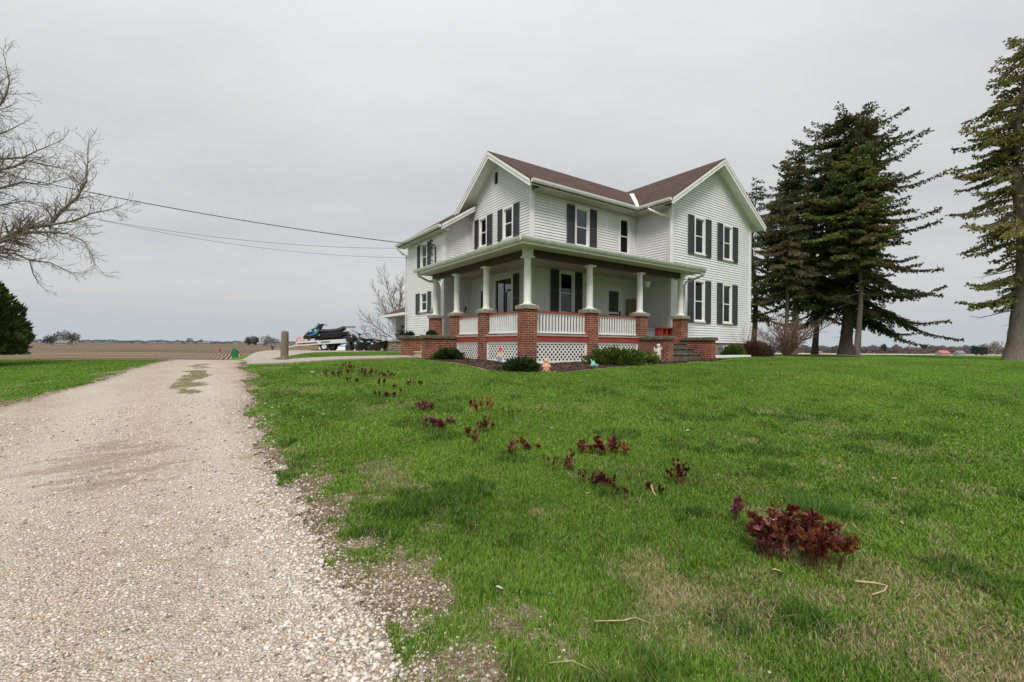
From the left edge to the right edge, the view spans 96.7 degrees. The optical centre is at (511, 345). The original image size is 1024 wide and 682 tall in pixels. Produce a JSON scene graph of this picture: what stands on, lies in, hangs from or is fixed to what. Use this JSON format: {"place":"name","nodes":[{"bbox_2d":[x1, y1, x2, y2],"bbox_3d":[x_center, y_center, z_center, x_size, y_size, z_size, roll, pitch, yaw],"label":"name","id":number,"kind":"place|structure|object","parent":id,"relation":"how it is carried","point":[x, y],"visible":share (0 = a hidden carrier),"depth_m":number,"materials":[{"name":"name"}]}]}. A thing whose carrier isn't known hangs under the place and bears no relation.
{"place":"outdoors","nodes":[
{"label":"outdoors","id":0,"kind":"place"},
{"bbox_2d":[246,359,292,364],"bbox_3d":[-7.967,0.563,14.702,1.200,0.166,2.600,0,0,-35],"label":"concrete apron","id":1,"kind":"object","parent":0,"point":[268,363],"visible":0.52,"depth_m":13.88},
{"bbox_2d":[0,342,1001,359],"bbox_3d":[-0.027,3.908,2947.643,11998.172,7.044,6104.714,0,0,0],"label":"field","id":2,"kind":"structure","parent":0,"point":[145,351],"depth_m":132.10,"materials":[{"name":"soil"}]},
{"bbox_2d":[0,352,1023,681],"bbox_3d":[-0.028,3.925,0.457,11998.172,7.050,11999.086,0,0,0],"label":"ground","id":3,"kind":"structure","parent":0,"point":[510,624],"depth_m":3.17,"materials":[{"name":"plant"}]},
{"bbox_2d":[0,281,36,354],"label":"cedar tree","id":4,"kind":"object","parent":3,"relation":"on","point":[17,336],"visible":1,"depth_m":12.60,"materials":[{"name":"green plant"}]},
{"bbox_2d":[42,335,57,344],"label":"tree","id":5,"kind":"object","parent":3,"relation":"on","point":[50,337],"visible":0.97,"depth_m":418.77,"materials":[{"name":"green plant"}]},
{"bbox_2d":[53,331,62,340],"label":"tree","id":6,"kind":"object","parent":3,"relation":"on","point":[57,335],"visible":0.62,"depth_m":428.97,"materials":[{"name":"brown plant"}]},
{"bbox_2d":[54,340,72,344],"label":"house","id":7,"kind":"structure","parent":3,"relation":"on","point":[58,342],"depth_m":417.47,"materials":[{"name":"white"}]},
{"bbox_2d":[59,330,70,340],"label":"tree","id":8,"kind":"object","parent":3,"relation":"on","point":[64,335],"visible":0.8,"depth_m":423.43,"materials":[{"name":"brown plant"}]},
{"bbox_2d":[0,37,141,296],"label":"bare tree","id":9,"kind":"object","parent":3,"relation":"on","point":[10,237],"visible":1,"depth_m":12.59,"materials":[{"name":"plant"}]},
{"bbox_2d":[71,332,79,344],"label":"tree","id":10,"kind":"object","parent":3,"relation":"on","point":[77,336],"visible":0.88,"depth_m":427.62,"materials":[{"name":"brown plant"}]},
{"bbox_2d":[33,339,346,343],"bbox_3d":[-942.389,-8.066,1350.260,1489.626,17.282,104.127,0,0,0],"label":"woods","id":11,"kind":"object","parent":3,"relation":"on","point":[151,341],"visible":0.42,"depth_m":1329.44,"materials":[{"name":"brown plant"}]},
{"bbox_2d":[0,359,399,681],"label":"gravel drive","id":12,"kind":"structure","parent":3,"relation":"on","point":[159,384],"depth_m":3.29,"materials":[{"name":"gravel"}]},
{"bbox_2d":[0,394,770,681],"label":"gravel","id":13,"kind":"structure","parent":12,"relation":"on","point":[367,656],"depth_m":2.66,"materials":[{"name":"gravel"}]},
{"bbox_2d":[232,349,237,357],"bbox_3d":[-24.339,0.720,40.000,0.410,0.819,0.374,0,0,-6],"label":"utility box","id":14,"kind":"object","parent":3,"relation":"on","point":[234,353],"visible":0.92,"depth_m":39.83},
{"bbox_2d":[256,342,266,345],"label":"house","id":15,"kind":"structure","parent":3,"relation":"on","point":[261,343],"depth_m":512.72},
{"bbox_2d":[280,331,288,359],"bbox_3d":[-7.539,0.114,15.083,0.250,1.216,0.244,0,0,0],"label":"wooden post","id":16,"kind":"object","parent":3,"relation":"on","point":[284,353],"visible":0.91,"depth_m":14.99,"materials":[{"name":"wood"}]},
{"bbox_2d":[238,350,387,360],"bbox_3d":[-10.267,0.591,24.043,7.976,0.582,17.076,0,0,-34],"label":"concrete pad","id":17,"kind":"object","parent":3,"relation":"on","point":[268,354],"visible":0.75,"depth_m":22.79,"materials":[{"name":"concrete"}]},
{"bbox_2d":[289,339,361,350],"bbox_3d":[-11.378,-0.022,26.983,4.384,0.758,1.635,0,0,0],"label":"snowmobile trailer","id":18,"kind":"object","parent":17,"relation":"on","point":[333,345],"visible":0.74,"depth_m":26.20,"materials":[{"name":"metal"}]},
{"bbox_2d":[296,323,349,341],"bbox_3d":[-11.047,-0.760,26.750,2.923,1.100,1.050,-4,0,0],"label":"snowmobile","id":19,"kind":"object","parent":18,"relation":"on","point":[317,332],"visible":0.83,"depth_m":26.51},
{"bbox_2d":[344,326,355,333],"bbox_3d":[-9.516,-0.693,26.700,0.641,0.834,0.120,0,0,0],"label":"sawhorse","id":20,"kind":"object","parent":18,"relation":"on","point":[349,327],"visible":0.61,"depth_m":26.64,"materials":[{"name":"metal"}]},
{"bbox_2d":[345,334,356,350],"bbox_3d":[-9.034,-0.141,25.600,0.570,1.012,0.560,0,0,0],"label":"round tank","id":21,"kind":"object","parent":17,"relation":"on","point":[350,338],"visible":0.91,"depth_m":25.45,"materials":[{"name":"metal"}]},
{"bbox_2d":[319,343,382,350],"bbox_3d":[-11.052,0.207,31.490,3.900,0.850,1.620,0,0,0],"label":"flat trailer","id":22,"kind":"object","parent":17,"relation":"on","point":[341,348],"visible":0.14,"depth_m":30.71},
{"bbox_2d":[345,333,381,350],"bbox_3d":[-8.527,-0.182,26.328,1.300,1.053,1.770,0,0,38],"label":"quad bike","id":23,"kind":"object","parent":17,"relation":"on","point":[363,345],"visible":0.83,"depth_m":26.06,"materials":[{"name":"metal"}]},
{"bbox_2d":[367,334,386,350],"bbox_3d":[-7.564,-0.129,25.588,1.130,0.961,0.760,0,0,-6],"label":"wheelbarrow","id":24,"kind":"object","parent":17,"relation":"on","point":[377,346],"visible":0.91,"depth_m":25.32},
{"bbox_2d":[246,355,418,364],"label":"concrete walk","id":25,"kind":"structure","parent":3,"relation":"on","point":[313,359],"depth_m":15.07,"materials":[{"name":"concrete"}]},
{"bbox_2d":[338,367,349,375],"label":"peony plant","id":26,"kind":"object","parent":3,"relation":"on","point":[347,370],"visible":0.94,"depth_m":10.87,"materials":[{"name":"red plant"}]},
{"bbox_2d":[345,364,358,372],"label":"peony plant","id":27,"kind":"object","parent":3,"relation":"on","point":[351,367],"visible":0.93,"depth_m":11.38,"materials":[{"name":"red plant"}]},
{"bbox_2d":[352,262,404,339],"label":"bare tree","id":28,"kind":"object","parent":3,"relation":"on","point":[391,305],"visible":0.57,"depth_m":41.85,"materials":[{"name":"plant"}]},
{"bbox_2d":[381,340,400,351],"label":"stone wall","id":29,"kind":"structure","parent":3,"relation":"on","point":[393,345],"depth_m":24.85,"materials":[{"name":"stone"}]},
{"bbox_2d":[380,307,407,349],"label":"porch","id":30,"kind":"structure","parent":3,"relation":"on","point":[398,315],"depth_m":26.91,"materials":[{"name":"wood"}]},
{"bbox_2d":[392,323,404,349],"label":"leafy shrub","id":31,"kind":"object","parent":3,"relation":"on","point":[401,332],"visible":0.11,"depth_m":26.55,"materials":[{"name":"green plant"}]},
{"bbox_2d":[414,400,433,409],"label":"peony plant","id":32,"kind":"object","parent":3,"relation":"on","point":[431,405],"visible":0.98,"depth_m":7.45,"materials":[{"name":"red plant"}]},
{"bbox_2d":[422,416,446,430],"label":"peony plant","id":33,"kind":"object","parent":3,"relation":"on","point":[438,422],"visible":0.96,"depth_m":6.43,"materials":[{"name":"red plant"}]},
{"bbox_2d":[446,416,455,423],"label":"peony plant","id":34,"kind":"object","parent":3,"relation":"on","point":[448,420],"visible":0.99,"depth_m":6.69,"materials":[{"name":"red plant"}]},
{"bbox_2d":[464,425,476,437],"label":"peony plant","id":35,"kind":"object","parent":3,"relation":"on","point":[467,430],"visible":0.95,"depth_m":6.02,"materials":[{"name":"red plant"}]},
{"bbox_2d":[471,396,493,412],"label":"peony plant","id":36,"kind":"object","parent":3,"relation":"on","point":[475,405],"visible":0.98,"depth_m":7.44,"materials":[{"name":"red plant"}]},
{"bbox_2d":[476,416,490,433],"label":"peony plant","id":37,"kind":"object","parent":3,"relation":"on","point":[484,424],"visible":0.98,"depth_m":6.27,"materials":[{"name":"red plant"}]},
{"bbox_2d":[507,436,518,451],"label":"peony plant","id":38,"kind":"object","parent":3,"relation":"on","point":[513,443],"visible":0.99,"depth_m":5.41,"materials":[{"name":"red plant"}]},
{"bbox_2d":[519,435,530,450],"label":"peony plant","id":39,"kind":"object","parent":3,"relation":"on","point":[523,442],"visible":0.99,"depth_m":5.58,"materials":[{"name":"red plant"}]},
{"bbox_2d":[563,448,574,471],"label":"peony plant","id":40,"kind":"object","parent":3,"relation":"on","point":[567,463],"visible":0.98,"depth_m":4.86,"materials":[{"name":"red plant"}]},
{"bbox_2d":[549,660,592,670],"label":"fallen twig","id":41,"kind":"object","parent":3,"relation":"on","point":[567,661],"visible":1,"depth_m":2.03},
{"bbox_2d":[395,151,766,364],"bbox_3d":[3.039,-3.575,21.319,16.165,9.293,12.790,0,0,-35],"label":"farmhouse","id":42,"kind":"object","parent":3,"relation":"on","point":[534,254],"visible":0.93,"depth_m":18.44,"materials":[{"name":"wood"}]},
{"bbox_2d":[2,200,355,247],"bbox_3d":[-14.798,-5.641,19.932,19.041,1.764,0.014,0,0,-18],"label":"power line","id":43,"kind":"object","parent":42,"relation":"attached to","point":[196,234],"visible":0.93,"depth_m":20.23,"materials":[{"name":"metal"}]},
{"bbox_2d":[1,195,399,257],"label":"power line","id":44,"kind":"object","parent":42,"relation":"attached to","point":[229,243],"visible":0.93,"depth_m":20.41,"materials":[{"name":"metal"}]},
{"bbox_2d":[0,173,427,245],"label":"power line","id":45,"kind":"object","parent":42,"relation":"attached to","point":[225,217],"visible":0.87,"depth_m":18.89,"materials":[{"name":"metal"}]},
{"bbox_2d":[404,330,414,335],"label":"potted plant","id":46,"kind":"object","parent":42,"relation":"on","point":[409,333],"visible":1,"depth_m":17.84,"materials":[{"name":"green plant"}]},
{"bbox_2d":[419,291,426,312],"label":"window","id":47,"kind":"structure","parent":42,"relation":"in","point":[423,295],"depth_m":21.23,"materials":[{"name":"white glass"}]},
{"bbox_2d":[420,242,437,267],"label":"window","id":48,"kind":"structure","parent":42,"relation":"in","point":[423,249],"depth_m":21.32,"materials":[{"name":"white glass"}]},
{"bbox_2d":[425,329,436,334],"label":"potted plant","id":49,"kind":"object","parent":42,"relation":"on","point":[430,332],"visible":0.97,"depth_m":16.34,"materials":[{"name":"green plant"}]},
{"bbox_2d":[478,286,490,309],"bbox_3d":[-1.142,-1.428,19.281,0.170,2.140,0.980,0,0,-35],"label":"door","id":50,"kind":"structure","parent":42,"relation":"in","point":[480,289],"depth_m":19.54,"materials":[{"name":"white wood"}]},
{"bbox_2d":[478,215,494,248],"bbox_3d":[-0.986,-4.800,19.491,0.710,1.315,0.686,0,0,-35],"label":"window","id":51,"kind":"structure","parent":42,"relation":"in","point":[483,220],"depth_m":19.41,"materials":[{"name":"white glass"}]},
{"bbox_2d":[493,275,513,327],"bbox_3d":[-0.109,-1.693,18.223,0.710,2.035,1.420,0,0,-35],"label":"door","id":52,"kind":"structure","parent":42,"relation":"in","point":[502,286],"depth_m":18.09,"materials":[{"name":"white"}]},
{"bbox_2d":[501,204,525,240],"bbox_3d":[0.087,-4.792,17.978,0.710,1.315,0.756,0,0,-35],"label":"window","id":53,"kind":"structure","parent":42,"relation":"in","point":[507,227],"depth_m":17.89,"materials":[{"name":"white glass"}]},
{"bbox_2d":[553,270,574,312],"bbox_3d":[1.949,-2.029,17.821,0.836,1.695,0.710,0,0,-35],"label":"window","id":54,"kind":"structure","parent":42,"relation":"in","point":[566,278],"depth_m":17.91,"materials":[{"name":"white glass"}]},
{"bbox_2d":[575,205,589,246],"bbox_3d":[2.612,-4.684,18.279,0.816,1.615,0.710,0,0,-35],"label":"window","id":55,"kind":"structure","parent":42,"relation":"in","point":[582,214],"depth_m":18.29,"materials":[{"name":"white glass"}]},
{"bbox_2d":[606,286,621,335],"bbox_3d":[4.272,-1.390,19.189,0.920,2.140,0.170,0,0,-35],"label":"door","id":56,"kind":"structure","parent":42,"relation":"in","point":[611,290],"depth_m":19.26,"materials":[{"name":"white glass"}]},
{"bbox_2d":[609,216,630,253],"bbox_3d":[4.652,-4.670,19.723,0.736,1.615,0.710,0,0,-35],"label":"window","id":57,"kind":"structure","parent":42,"relation":"in","point":[624,225],"depth_m":19.56,"materials":[{"name":"white glass"}]},
{"bbox_2d":[643,275,650,286],"bbox_3d":[5.107,-2.514,17.207,0.260,0.640,0.260,0,0,-35],"label":"hanging pot","id":58,"kind":"object","parent":42,"relation":"hanging from","point":[646,284],"visible":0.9,"depth_m":17.14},
{"bbox_2d":[648,328,654,335],"bbox_3d":[5.335,-0.473,17.991,0.480,0.360,0.440,0,0,-35],"label":"storage box","id":59,"kind":"object","parent":42,"relation":"on","point":[651,332],"visible":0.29,"depth_m":17.84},
{"bbox_2d":[654,327,671,335],"bbox_3d":[6.055,-0.493,18.134,0.720,0.410,0.360,0,0,-35],"label":"red bench","id":60,"kind":"object","parent":42,"relation":"on","point":[662,331],"visible":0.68,"depth_m":18.01,"materials":[{"name":"wood"}]},
{"bbox_2d":[681,215,705,255],"bbox_3d":[7.915,-4.707,19.840,0.836,1.655,0.710,0,0,-35],"label":"window","id":61,"kind":"structure","parent":42,"relation":"in","point":[700,222],"depth_m":19.69,"materials":[{"name":"white glass"}]},
{"bbox_2d":[694,279,705,322],"bbox_3d":[7.895,-1.907,19.840,0.836,1.855,0.710,0,0,-35],"label":"window","id":62,"kind":"structure","parent":42,"relation":"in","point":[699,285],"depth_m":19.71,"materials":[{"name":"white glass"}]},
{"bbox_2d":[711,223,732,261],"bbox_3d":[9.718,-4.695,21.118,0.816,1.655,0.710,0,0,-35],"label":"window","id":63,"kind":"structure","parent":42,"relation":"in","point":[727,229],"depth_m":20.98,"materials":[{"name":"white glass"}]},
{"bbox_2d":[718,344,726,354],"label":"basement window","id":64,"kind":"structure","parent":42,"relation":"in","point":[720,346],"depth_m":20.67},
{"bbox_2d":[723,283,732,323],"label":"window","id":65,"kind":"structure","parent":42,"relation":"in","point":[727,288],"depth_m":21.00,"materials":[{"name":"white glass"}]},
{"bbox_2d":[578,469,588,483],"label":"peony plant","id":66,"kind":"object","parent":3,"relation":"on","point":[585,472],"visible":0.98,"depth_m":4.49,"materials":[{"name":"red plant"}]},
{"bbox_2d":[575,439,596,453],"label":"peony plant","id":67,"kind":"object","parent":3,"relation":"on","point":[581,446],"visible":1,"depth_m":5.41,"materials":[{"name":"red plant"}]},
{"bbox_2d":[587,471,604,484],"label":"peony plant","id":68,"kind":"object","parent":3,"relation":"on","point":[598,477],"visible":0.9,"depth_m":4.40,"materials":[{"name":"red plant"}]},
{"bbox_2d":[593,435,607,456],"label":"peony plant","id":69,"kind":"object","parent":3,"relation":"on","point":[600,445],"visible":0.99,"depth_m":5.36,"materials":[{"name":"red plant"}]},
{"bbox_2d":[601,473,616,486],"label":"peony plant","id":70,"kind":"object","parent":3,"relation":"on","point":[605,479],"visible":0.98,"depth_m":4.34,"materials":[{"name":"red plant"}]},
{"bbox_2d":[605,436,629,455],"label":"peony plant","id":71,"kind":"object","parent":3,"relation":"on","point":[612,442],"visible":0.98,"depth_m":5.39,"materials":[{"name":"red plant"}]},
{"bbox_2d":[594,617,650,623],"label":"fallen twig","id":72,"kind":"object","parent":3,"relation":"on","point":[618,620],"visible":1,"depth_m":2.34,"materials":[{"name":"wood"}]},
{"bbox_2d":[622,487,627,501],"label":"peony plant","id":73,"kind":"object","parent":3,"relation":"on","point":[624,489],"visible":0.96,"depth_m":4.05,"materials":[{"name":"red plant"}]},
{"bbox_2d":[419,354,860,370],"bbox_3d":[7.006,0.574,18.989,20.854,0.272,6.146,0,0,-32],"label":"mulch bed","id":74,"kind":"object","parent":3,"relation":"on","point":[553,366],"visible":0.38,"depth_m":13.49,"materials":[{"name":"wood"}]},
{"bbox_2d":[430,346,465,359],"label":"juniper shrub","id":75,"kind":"object","parent":74,"relation":"on","point":[447,353],"visible":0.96,"depth_m":15.27,"materials":[{"name":"green plant"}]},
{"bbox_2d":[497,346,503,361],"bbox_3d":[-0.361,0.291,14.493,0.250,0.540,0.182,0,0,0],"label":"garden gnome","id":76,"kind":"object","parent":74,"relation":"on","point":[499,355],"visible":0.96,"depth_m":14.43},
{"bbox_2d":[496,354,541,371],"bbox_3d":[0.202,0.488,11.964,1.302,0.531,1.036,0,0,0],"label":"juniper shrub","id":77,"kind":"object","parent":74,"relation":"on","point":[524,363],"visible":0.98,"depth_m":11.75,"materials":[{"name":"green plant"}]},
{"bbox_2d":[542,358,550,370],"bbox_3d":[0.896,0.514,11.910,0.247,0.365,0.221,0,0,0],"label":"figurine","id":78,"kind":"object","parent":74,"relation":"on","point":[546,365],"visible":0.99,"depth_m":11.85,"materials":[{"name":"ceramic"}]},
{"bbox_2d":[579,344,656,365],"bbox_3d":[3.231,0.304,13.796,2.423,0.712,1.301,0,0,0],"label":"juniper shrub","id":79,"kind":"object","parent":74,"relation":"on","point":[619,356],"visible":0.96,"depth_m":13.57,"materials":[{"name":"green plant"}]},
{"bbox_2d":[642,351,662,363],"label":"juniper shrub","id":80,"kind":"object","parent":74,"relation":"on","point":[657,359],"visible":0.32,"depth_m":14.24,"materials":[{"name":"green plant"}]},
{"bbox_2d":[654,344,662,360],"bbox_3d":[4.851,0.263,15.083,0.285,0.619,0.181,0,0,-11],"label":"cherub statue","id":81,"kind":"object","parent":74,"relation":"on","point":[657,350],"visible":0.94,"depth_m":15.04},
{"bbox_2d":[719,343,746,354],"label":"juniper shrub","id":82,"kind":"object","parent":74,"relation":"on","point":[732,349],"visible":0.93,"depth_m":20.27,"materials":[{"name":"green plant"}]},
{"bbox_2d":[732,326,757,347],"bbox_3d":[10.754,-0.200,21.088,1.173,1.439,0.681,0,0,26],"label":"bare shrub","id":83,"kind":"object","parent":74,"relation":"on","point":[748,336],"visible":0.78,"depth_m":20.93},
{"bbox_2d":[741,338,769,355],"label":"dry grass clump","id":84,"kind":"object","parent":74,"relation":"on","point":[758,348],"visible":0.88,"depth_m":20.78,"materials":[{"name":"brown plant"}]},
{"bbox_2d":[762,341,775,355],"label":"dry grass clump","id":85,"kind":"object","parent":74,"relation":"on","point":[770,351],"visible":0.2,"depth_m":21.16,"materials":[{"name":"brown plant"}]},
{"bbox_2d":[751,311,834,355],"bbox_3d":[13.159,-0.638,22.054,4.009,2.371,3.420,0,0,42],"label":"bare shrub","id":86,"kind":"object","parent":74,"relation":"on","point":[789,337],"visible":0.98,"depth_m":21.97,"materials":[{"name":"plant"}]},
{"bbox_2d":[665,458,689,484],"bbox_3d":[1.638,1.253,4.494,0.225,0.290,0.220,0,0,0],"label":"peony plant","id":87,"kind":"object","parent":3,"relation":"on","point":[679,472],"visible":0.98,"depth_m":4.47,"materials":[{"name":"red plant"}]},
{"bbox_2d":[716,355,750,357],"bbox_3d":[9.056,0.483,19.216,3.200,0.120,0.280,0,0,-32],"label":"white board","id":88,"kind":"object","parent":3,"relation":"on","point":[722,356],"visible":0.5,"depth_m":19.15,"materials":[{"name":"wood"}]},
{"bbox_2d":[729,495,744,522],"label":"peony plant","id":89,"kind":"object","parent":3,"relation":"on","point":[736,505],"visible":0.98,"depth_m":3.63,"materials":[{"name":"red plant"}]},
{"bbox_2d":[746,177,791,340],"bbox_3d":[17.540,-5.595,32.972,4.773,13.133,4.421,0,0,-44],"label":"spruce tree","id":90,"kind":"object","parent":3,"relation":"on","point":[755,318],"visible":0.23,"depth_m":32.80,"materials":[{"name":"green plant"}]},
{"bbox_2d":[751,195,820,353],"bbox_3d":[15.265,-3.970,25.906,3.808,9.288,3.930,0,0,0],"label":"spruce tree","id":91,"kind":"object","parent":3,"relation":"on","point":[789,229],"visible":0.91,"depth_m":25.76,"materials":[{"name":"green plant"}]},
{"bbox_2d":[751,146,842,353],"bbox_3d":[16.733,-5.599,27.528,5.792,12.607,5.824,0,0,0],"label":"spruce tree","id":92,"kind":"object","parent":3,"relation":"on","point":[776,297],"visible":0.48,"depth_m":26.98,"materials":[{"name":"green plant"}]},
{"bbox_2d":[744,502,861,572],"bbox_3d":[1.922,1.287,3.082,0.630,0.390,0.648,0,0,0],"label":"peony plant","id":93,"kind":"object","parent":3,"relation":"on","point":[816,542],"visible":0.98,"depth_m":3.02,"materials":[{"name":"red plant"}]},
{"bbox_2d":[778,192,840,353],"bbox_3d":[20.790,-4.951,31.025,5.426,11.681,5.011,0,0,0],"label":"spruce tree","id":94,"kind":"object","parent":3,"relation":"on","point":[815,345],"visible":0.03,"depth_m":30.93,"materials":[{"name":"green plant"}]},
{"bbox_2d":[786,486,848,517],"bbox_3d":[2.557,1.313,3.837,0.489,0.205,0.497,0,0,0],"label":"grass tuft","id":95,"kind":"object","parent":3,"relation":"on","point":[814,501],"visible":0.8,"depth_m":3.85,"materials":[{"name":"plant"}]},
{"bbox_2d":[798,140,904,354],"bbox_3d":[18.050,-5.020,24.495,4.832,11.422,4.625,0,0,0],"label":"spruce tree","id":96,"kind":"object","parent":3,"relation":"on","point":[863,210],"visible":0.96,"depth_m":24.09,"materials":[{"name":"green plant"}]},
{"bbox_2d":[824,498,878,521],"bbox_3d":[2.769,1.344,3.733,0.368,0.158,0.361,0,0,19],"label":"grass tuft","id":97,"kind":"object","parent":3,"relation":"on","point":[841,510],"visible":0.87,"depth_m":3.70,"materials":[{"name":"plant"}]},
{"bbox_2d":[854,580,887,594],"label":"fallen twig","id":98,"kind":"object","parent":3,"relation":"on","point":[870,582],"visible":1,"depth_m":2.73,"materials":[{"name":"wood"}]},
{"bbox_2d":[781,101,963,354],"bbox_3d":[20.798,-6.433,26.539,9.420,14.332,8.789,0,0,9],"label":"spruce tree","id":99,"kind":"object","parent":3,"relation":"on","point":[861,129],"visible":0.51,"depth_m":25.60,"materials":[{"name":"green plant"}]},
{"bbox_2d":[880,344,886,354],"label":"tree","id":100,"kind":"object","parent":3,"relation":"on","point":[884,347],"visible":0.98,"depth_m":489.44,"materials":[{"name":"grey plant"}]},
{"bbox_2d":[769,344,1003,354],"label":"woods","id":101,"kind":"object","parent":3,"relation":"on","point":[894,349],"visible":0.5,"depth_m":564.58,"materials":[{"name":"grey plant"}]},
{"bbox_2d":[918,344,930,354],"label":"tree","id":102,"kind":"object","parent":3,"relation":"on","point":[923,349],"visible":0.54,"depth_m":479.05,"materials":[{"name":"grey plant"}]},
{"bbox_2d":[935,350,949,354],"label":"barn","id":103,"kind":"structure","parent":3,"relation":"on","point":[942,352],"depth_m":458.15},
{"bbox_2d":[952,350,964,354],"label":"house","id":104,"kind":"structure","parent":3,"relation":"on","point":[958,352],"depth_m":463.48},
{"bbox_2d":[969,345,980,354],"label":"tree","id":105,"kind":"object","parent":3,"relation":"on","point":[974,349],"visible":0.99,"depth_m":469.25,"materials":[{"name":"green plant"}]},
{"bbox_2d":[944,36,1023,360],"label":"spruce tree","id":106,"kind":"object","parent":3,"relation":"on","point":[1010,144],"visible":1,"depth_m":18.07,"materials":[{"name":"green plant"}]},
{"bbox_2d":[977,343,990,354],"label":"tree","id":107,"kind":"object","parent":3,"relation":"on","point":[983,349],"visible":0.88,"depth_m":468.82,"materials":[{"name":"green plant"}]},
{"bbox_2d":[986,340,1003,354],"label":"tree","id":108,"kind":"object","parent":3,"relation":"on","point":[993,345],"visible":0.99,"depth_m":419.83,"materials":[{"name":"grey plant"}]},
{"bbox_2d":[0,0,1023,347],"label":"sky","id":109,"kind":"structure","parent":0,"point":[372,119],"materials":[{"name":"grey"}]},
{"bbox_2d":[627,299,635,336],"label":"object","id":110,"kind":"object","parent":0,"point":[631,305],"visible":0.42,"depth_m":19.53,"materials":[{"name":"wood"}]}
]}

